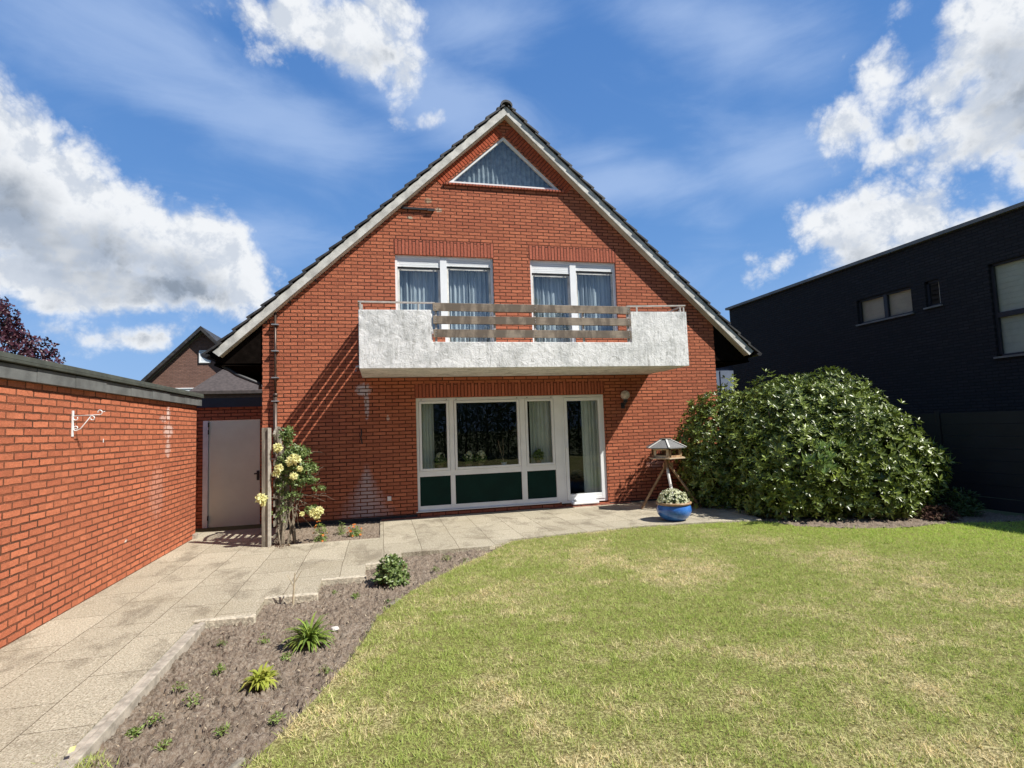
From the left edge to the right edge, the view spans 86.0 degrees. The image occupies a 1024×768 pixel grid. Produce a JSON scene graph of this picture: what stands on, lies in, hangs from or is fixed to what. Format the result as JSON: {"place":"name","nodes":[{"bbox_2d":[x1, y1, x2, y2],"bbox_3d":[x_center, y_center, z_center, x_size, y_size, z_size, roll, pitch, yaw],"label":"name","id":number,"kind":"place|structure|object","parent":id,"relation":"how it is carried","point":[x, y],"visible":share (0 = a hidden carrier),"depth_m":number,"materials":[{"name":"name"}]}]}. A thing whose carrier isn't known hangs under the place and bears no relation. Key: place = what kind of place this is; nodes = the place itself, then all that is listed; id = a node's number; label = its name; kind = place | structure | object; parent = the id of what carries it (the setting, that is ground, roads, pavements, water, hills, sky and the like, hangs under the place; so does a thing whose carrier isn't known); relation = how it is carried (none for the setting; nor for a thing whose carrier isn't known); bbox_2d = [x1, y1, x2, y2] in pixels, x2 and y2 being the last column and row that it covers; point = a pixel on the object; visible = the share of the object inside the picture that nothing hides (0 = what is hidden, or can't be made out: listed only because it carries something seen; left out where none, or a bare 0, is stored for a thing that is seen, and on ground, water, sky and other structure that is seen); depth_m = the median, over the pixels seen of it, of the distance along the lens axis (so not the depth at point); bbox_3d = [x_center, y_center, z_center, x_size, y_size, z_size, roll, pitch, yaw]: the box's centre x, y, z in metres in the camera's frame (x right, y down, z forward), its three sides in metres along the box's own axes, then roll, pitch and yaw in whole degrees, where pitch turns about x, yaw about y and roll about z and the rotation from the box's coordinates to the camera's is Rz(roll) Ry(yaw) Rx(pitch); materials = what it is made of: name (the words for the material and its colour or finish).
{"place":"outdoors","nodes":[
{"label":"outdoors","id":0,"kind":"place"},
{"bbox_2d":[141,326,222,390],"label":"neighbour house","id":1,"kind":"structure","parent":0,"point":[184,365],"depth_m":25.82,"materials":[{"name":"brown brick"}]},
{"bbox_2d":[177,388,192,390],"bbox_3d":[-15.340,0.397,25.711,0.800,0.430,0.080,-1,-5,-14],"label":"window","id":2,"kind":"structure","parent":1,"relation":"in","point":[187,389],"depth_m":25.72,"materials":[{"name":"white plastic"}]},
{"bbox_2d":[199,350,210,362],"bbox_3d":[-14.572,-1.295,26.043,0.500,0.600,0.080,-1,-5,-14],"label":"window","id":3,"kind":"structure","parent":1,"relation":"in","point":[201,360],"depth_m":26.00,"materials":[{"name":"white plastic"}]},
{"bbox_2d":[190,370,261,420],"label":"tiled roof","id":4,"kind":"structure","parent":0,"point":[223,384],"depth_m":21.71,"materials":[{"name":"grey tile"}]},
{"bbox_2d":[197,528,259,534],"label":"alley paving","id":5,"kind":"structure","parent":0,"point":[200,533],"depth_m":9.77,"materials":[{"name":"grey concrete"}]},
{"bbox_2d":[85,545,500,767],"bbox_3d":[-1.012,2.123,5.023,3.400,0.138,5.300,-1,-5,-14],"label":"flower bed soil","id":6,"kind":"structure","parent":0,"point":[245,737],"depth_m":3.78,"materials":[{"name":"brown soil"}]},
{"bbox_2d":[124,724,144,739],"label":"seedling","id":7,"kind":"object","parent":6,"relation":"on","point":[134,730],"visible":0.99,"depth_m":3.10,"materials":[{"name":"green plant"}]},
{"bbox_2d":[144,712,165,726],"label":"seedling","id":8,"kind":"object","parent":6,"relation":"on","point":[152,720],"visible":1,"depth_m":3.23,"materials":[{"name":"green plant"}]},
{"bbox_2d":[152,738,172,751],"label":"seedling","id":9,"kind":"object","parent":6,"relation":"on","point":[164,746],"visible":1,"depth_m":2.95,"materials":[{"name":"green plant"}]},
{"bbox_2d":[172,681,188,692],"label":"seedling","id":10,"kind":"object","parent":6,"relation":"on","point":[178,687],"visible":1,"depth_m":3.62,"materials":[{"name":"green plant"}]},
{"bbox_2d":[182,692,202,707],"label":"seedling","id":11,"kind":"object","parent":6,"relation":"on","point":[189,699],"visible":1,"depth_m":3.44,"materials":[{"name":"green plant"}]},
{"bbox_2d":[211,663,225,674],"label":"seedling","id":12,"kind":"object","parent":6,"relation":"on","point":[220,667],"visible":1,"depth_m":3.89,"materials":[{"name":"green plant"}]},
{"bbox_2d":[212,721,232,735],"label":"seedling","id":13,"kind":"object","parent":6,"relation":"on","point":[221,731],"visible":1,"depth_m":3.08,"materials":[{"name":"green plant"}]},
{"bbox_2d":[217,639,227,645],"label":"seedling","id":14,"kind":"object","parent":6,"relation":"on","point":[222,642],"visible":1,"depth_m":4.38,"materials":[{"name":"green plant"}]},
{"bbox_2d":[238,661,277,691],"bbox_3d":[-1.693,1.956,3.664,0.271,0.110,0.298,-1,-5,-14],"label":"lime lily","id":15,"kind":"object","parent":6,"relation":"on","point":[261,677],"visible":1,"depth_m":3.63,"materials":[{"name":"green plant"}]},
{"bbox_2d":[257,633,269,643],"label":"seedling","id":16,"kind":"object","parent":6,"relation":"on","point":[264,639],"visible":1,"depth_m":4.41,"materials":[{"name":"green plant"}]},
{"bbox_2d":[267,710,285,723],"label":"seedling","id":17,"kind":"object","parent":6,"relation":"on","point":[275,718],"visible":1,"depth_m":3.21,"materials":[{"name":"green plant"}]},
{"bbox_2d":[279,652,292,660],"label":"seedling","id":18,"kind":"object","parent":6,"relation":"on","point":[286,655],"visible":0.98,"depth_m":4.08,"materials":[{"name":"green plant"}]},
{"bbox_2d":[287,571,301,605],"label":"bare twig","id":19,"kind":"object","parent":6,"relation":"on","point":[293,595],"visible":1,"depth_m":5.39,"materials":[{"name":"brown wood"}]},
{"bbox_2d":[193,560,403,628],"bbox_3d":[-2.042,2.178,5.817,0.446,0.078,2.494,-4,-5,28],"label":"slab edge","id":20,"kind":"object","parent":6,"relation":"on","point":[217,622],"visible":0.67,"depth_m":5.46,"materials":[{"name":"concrete"}]},
{"bbox_2d":[282,611,337,653],"bbox_3d":[-1.616,1.963,4.381,0.440,0.205,0.505,-1,-5,-14],"label":"daylily","id":21,"kind":"object","parent":6,"relation":"on","point":[308,634],"visible":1,"depth_m":4.31,"materials":[{"name":"green plant"}]},
{"bbox_2d":[228,598,400,767],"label":"edging stones","id":22,"kind":"object","parent":6,"relation":"on","point":[237,763],"visible":0.45,"depth_m":2.78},
{"bbox_2d":[319,664,332,673],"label":"seedling","id":23,"kind":"object","parent":6,"relation":"on","point":[325,670],"visible":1,"depth_m":3.82,"materials":[{"name":"green plant"}]},
{"bbox_2d":[371,553,410,589],"bbox_3d":[-1.335,2.045,6.056,0.447,0.350,0.461,-1,-5,-14],"label":"leafy shrub","id":24,"kind":"object","parent":6,"relation":"on","point":[390,571],"visible":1,"depth_m":5.97,"materials":[{"name":"green plant"}]},
{"bbox_2d":[271,521,379,545],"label":"rose bed soil","id":25,"kind":"structure","parent":0,"point":[369,530],"depth_m":8.96,"materials":[{"name":"brown soil"}]},
{"bbox_2d":[262,426,289,546],"bbox_3d":[-3.779,1.596,8.884,0.177,1.799,1.780,-1,-5,-14],"label":"trellis","id":26,"kind":"object","parent":25,"relation":"on","point":[266,485],"visible":0.48,"depth_m":8.08,"materials":[{"name":"grey wood"}]},
{"bbox_2d":[271,543,292,547],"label":"dry litter","id":27,"kind":"object","parent":25,"relation":"on","point":[279,545],"visible":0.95,"depth_m":8.01,"materials":[{"name":"brown plant"}]},
{"bbox_2d":[255,425,333,544],"bbox_3d":[-3.273,1.513,8.273,1.100,1.823,0.507,0,-5,-24],"label":"climbing rose","id":28,"kind":"object","parent":25,"relation":"on","point":[286,466],"visible":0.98,"depth_m":8.24,"materials":[{"name":"green plant"}]},
{"bbox_2d":[313,519,327,541],"bbox_3d":[-2.941,2.253,8.419,0.236,0.352,0.234,-1,-5,-14],"label":"marigold","id":29,"kind":"object","parent":25,"relation":"on","point":[319,537],"visible":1,"depth_m":8.40,"materials":[{"name":"green plant"}]},
{"bbox_2d":[335,523,346,535],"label":"feathery plant","id":30,"kind":"object","parent":25,"relation":"on","point":[341,528],"visible":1,"depth_m":8.85,"materials":[{"name":"green plant"}]},
{"bbox_2d":[347,524,362,536],"bbox_3d":[-2.489,2.322,8.710,0.252,0.214,0.255,-5,-6,36],"label":"marigold","id":31,"kind":"object","parent":25,"relation":"on","point":[355,532],"visible":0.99,"depth_m":8.67,"materials":[{"name":"green plant"}]},
{"bbox_2d":[331,626,338,630],"bbox_3d":[-1.494,2.064,4.634,0.068,0.032,0.069,-1,-5,-14],"label":"stone","id":32,"kind":"object","parent":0,"point":[333,628],"visible":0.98,"depth_m":4.62,"materials":[{"name":"white stone"}]},
{"bbox_2d":[0,498,761,767],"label":"paving","id":33,"kind":"structure","parent":0,"point":[72,677],"depth_m":5.62,"materials":[{"name":"beige concrete"}]},
{"bbox_2d":[67,745,75,753],"bbox_3d":[-2.260,1.877,2.819,0.030,0.023,0.026,-1,-5,-16],"label":"fallen petal","id":34,"kind":"object","parent":33,"relation":"on","point":[71,749],"visible":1,"depth_m":2.82,"materials":[{"name":"yellow plant"}]},
{"bbox_2d":[381,502,631,520],"bbox_3d":[0.013,2.470,10.584,4.930,0.062,0.118,-1,-5,-14],"label":"brick edging","id":35,"kind":"object","parent":33,"relation":"on","point":[549,507],"visible":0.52,"depth_m":10.77,"materials":[{"name":"red brick"}]},
{"bbox_2d":[641,438,701,508],"bbox_3d":[2.954,1.680,10.297,0.893,1.314,0.757,1,-6,-35],"label":"bird feeder","id":36,"kind":"object","parent":33,"relation":"on","point":[665,446],"visible":0.94,"depth_m":10.17,"materials":[{"name":"wood"}]},
{"bbox_2d":[656,500,691,521],"bbox_3d":[2.669,2.086,9.036,0.570,0.299,0.570,-1,-5,-14],"label":"flower pot","id":37,"kind":"object","parent":33,"relation":"on","point":[675,512],"visible":0.84,"depth_m":8.82,"materials":[{"name":"blue ceramic"}]},
{"bbox_2d":[657,488,689,503],"bbox_3d":[2.657,1.863,9.043,0.552,0.297,0.518,-1,-5,-14],"label":"chrysanthemum","id":38,"kind":"object","parent":37,"relation":"in","point":[668,497],"visible":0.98,"depth_m":8.94,"materials":[{"name":"beige plant"}]},
{"bbox_2d":[0,0,1023,380],"label":"sky","id":39,"kind":"structure","parent":0,"point":[168,168],"materials":[{"name":"blue"}]},
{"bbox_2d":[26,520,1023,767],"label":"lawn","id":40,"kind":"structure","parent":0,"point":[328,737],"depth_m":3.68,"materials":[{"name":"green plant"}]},
{"bbox_2d":[195,494,1023,532],"bbox_3d":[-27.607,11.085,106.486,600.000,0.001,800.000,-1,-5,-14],"label":"ground","id":41,"kind":"structure","parent":0,"point":[225,528],"depth_m":10.36,"materials":[{"name":"grey concrete"}]},
{"bbox_2d":[0,296,65,363],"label":"purple plum tree","id":42,"kind":"object","parent":41,"relation":"on","point":[9,333],"visible":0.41,"depth_m":17.99,"materials":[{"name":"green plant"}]},
{"bbox_2d":[54,622,204,767],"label":"kerb","id":43,"kind":"structure","parent":41,"relation":"on","point":[105,727],"depth_m":3.39,"materials":[{"name":"concrete"}]},
{"bbox_2d":[0,351,261,648],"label":"garage","id":44,"kind":"structure","parent":41,"relation":"on","point":[136,475],"depth_m":5.93,"materials":[{"name":"brick"}]},
{"bbox_2d":[71,410,104,436],"bbox_3d":[-4.200,0.387,5.442,0.281,0.258,0.024,-1,-5,-14],"label":"wall bracket","id":45,"kind":"object","parent":44,"relation":"attached to","point":[72,428],"depth_m":5.42,"materials":[{"name":"white metal"}]},
{"bbox_2d":[207,420,259,527],"bbox_3d":[-5.466,1.770,10.792,0.938,2.100,0.100,-1,-5,-14],"label":"door","id":46,"kind":"structure","parent":44,"relation":"in","point":[234,446],"depth_m":10.80,"materials":[{"name":"grey paint"}]},
{"bbox_2d":[201,100,761,527],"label":"house","id":47,"kind":"structure","parent":41,"relation":"on","point":[513,282],"depth_m":10.75,"materials":[{"name":"brick"}]},
{"bbox_2d":[433,452,446,467],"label":"flowering pot plant","id":48,"kind":"object","parent":47,"relation":"on","point":[440,461],"visible":0.98,"depth_m":10.60,"materials":[{"name":"green plant"}]},
{"bbox_2d":[395,255,493,341],"bbox_3d":[-1.297,-1.406,10.762,1.925,2.205,0.082,-1,-5,-14],"label":"window frame","id":49,"kind":"structure","parent":47,"relation":"in","point":[443,264],"depth_m":10.76,"materials":[{"name":"white plastic"}]},
{"bbox_2d":[462,451,475,466],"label":"flowering pot plant","id":50,"kind":"object","parent":47,"relation":"on","point":[469,457],"visible":0.99,"depth_m":10.74,"materials":[{"name":"green plant"}]},
{"bbox_2d":[474,450,486,465],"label":"flowering pot plant","id":51,"kind":"object","parent":47,"relation":"on","point":[481,457],"visible":0.98,"depth_m":10.80,"materials":[{"name":"green plant"}]},
{"bbox_2d":[416,395,564,510],"bbox_3d":[-0.396,1.330,10.734,2.900,2.167,0.092,-1,-5,-14],"label":"window frame","id":52,"kind":"structure","parent":47,"relation":"in","point":[559,467],"depth_m":10.76,"materials":[{"name":"white plastic"}]},
{"bbox_2d":[496,441,506,464],"bbox_3d":[-0.201,1.359,10.951,0.348,0.570,0.264,-1,-5,-14],"label":"orchid","id":53,"kind":"object","parent":47,"relation":"on","point":[503,462],"visible":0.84,"depth_m":10.92,"materials":[{"name":"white plant"}]},
{"bbox_2d":[449,137,558,189],"bbox_3d":[-0.169,-4.553,11.287,2.380,1.080,0.080,-1,-5,-14],"label":"gable window frame","id":54,"kind":"structure","parent":47,"relation":"in","point":[503,139],"depth_m":11.30,"materials":[{"name":"white plastic"}]},
{"bbox_2d":[532,448,543,462],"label":"leafy pot plant","id":55,"kind":"object","parent":47,"relation":"on","point":[537,452],"visible":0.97,"depth_m":11.08,"materials":[{"name":"green plant"}]},
{"bbox_2d":[530,260,617,341],"bbox_3d":[1.296,-1.447,11.387,1.880,2.205,0.082,-1,-5,-14],"label":"window frame","id":56,"kind":"structure","parent":47,"relation":"in","point":[572,268],"depth_m":11.39,"materials":[{"name":"white plastic"}]},
{"bbox_2d":[563,397,604,499],"bbox_3d":[1.468,1.299,11.149,0.810,2.055,0.120,-1,-5,-14],"label":"patio door","id":57,"kind":"structure","parent":47,"relation":"in","point":[601,494],"depth_m":11.14,"materials":[{"name":"white plastic"}]},
{"bbox_2d":[621,390,629,408],"bbox_3d":[2.319,0.315,11.271,0.189,0.365,0.245,-1,-5,-14],"label":"wall lamp","id":58,"kind":"object","parent":47,"relation":"attached to","point":[625,395],"visible":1,"depth_m":11.20,"materials":[{"name":"white glass"}]},
{"bbox_2d":[716,365,734,407],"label":"pale outbuilding","id":59,"kind":"structure","parent":41,"relation":"on","point":[726,371],"depth_m":21.07,"materials":[{"name":"white paint"}]},
{"bbox_2d":[717,374,757,441],"bbox_3d":[5.148,1.174,12.762,1.355,2.843,1.280,-1,-5,-14],"label":"round bush","id":60,"kind":"object","parent":41,"relation":"on","point":[733,383],"visible":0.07,"depth_m":12.78,"materials":[{"name":"green plant"}]},
{"bbox_2d":[724,411,1023,513],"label":"garden fence","id":61,"kind":"object","parent":41,"relation":"on","point":[977,435],"visible":0.18,"depth_m":8.95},
{"bbox_2d":[715,503,1023,528],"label":"shrub bed soil","id":62,"kind":"object","parent":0,"point":[851,522],"visible":0.16,"depth_m":8.43,"materials":[{"name":"brown soil"}]},
{"bbox_2d":[671,365,959,522],"bbox_3d":[5.239,1.011,10.079,3.954,2.755,3.763,-1,-5,-14],"label":"rhododendron","id":63,"kind":"object","parent":62,"relation":"on","point":[870,465],"visible":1,"depth_m":9.06,"materials":[{"name":"green plant"}]},
{"bbox_2d":[913,504,962,520],"bbox_3d":[6.583,1.984,8.538,0.637,0.243,0.627,-3,-5,9],"label":"withered plant","id":64,"kind":"object","parent":62,"relation":"on","point":[933,512],"visible":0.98,"depth_m":8.42,"materials":[{"name":"brown plant"}]},
{"bbox_2d":[938,486,986,517],"bbox_3d":[7.142,1.889,8.752,0.666,0.503,0.652,-6,-6,44],"label":"fern shrub","id":65,"kind":"object","parent":62,"relation":"on","point":[962,507],"visible":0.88,"depth_m":8.66,"materials":[{"name":"green plant"}]},
{"bbox_2d":[725,201,1023,487],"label":"dark building","id":66,"kind":"structure","parent":0,"point":[931,323],"depth_m":12.83,"materials":[{"name":"black brick"}]},
{"bbox_2d":[858,287,912,323],"bbox_3d":[9.383,-1.941,13.742,0.120,0.640,1.520,-1,-5,-14],"label":"window frame","id":67,"kind":"structure","parent":66,"relation":"in","point":[898,302],"depth_m":13.70,"materials":[{"name":"grey glass"}]},
{"bbox_2d":[926,279,940,306],"bbox_3d":[9.682,-2.068,12.514,0.110,0.600,0.340,-1,-5,-14],"label":"window frame","id":68,"kind":"structure","parent":66,"relation":"in","point":[928,284],"depth_m":12.62,"materials":[{"name":"black metal"}]},
{"bbox_2d":[990,256,1023,355],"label":"window frame","id":69,"kind":"structure","parent":66,"relation":"in","point":[1007,277],"depth_m":11.10,"materials":[{"name":"glass"}]}
]}

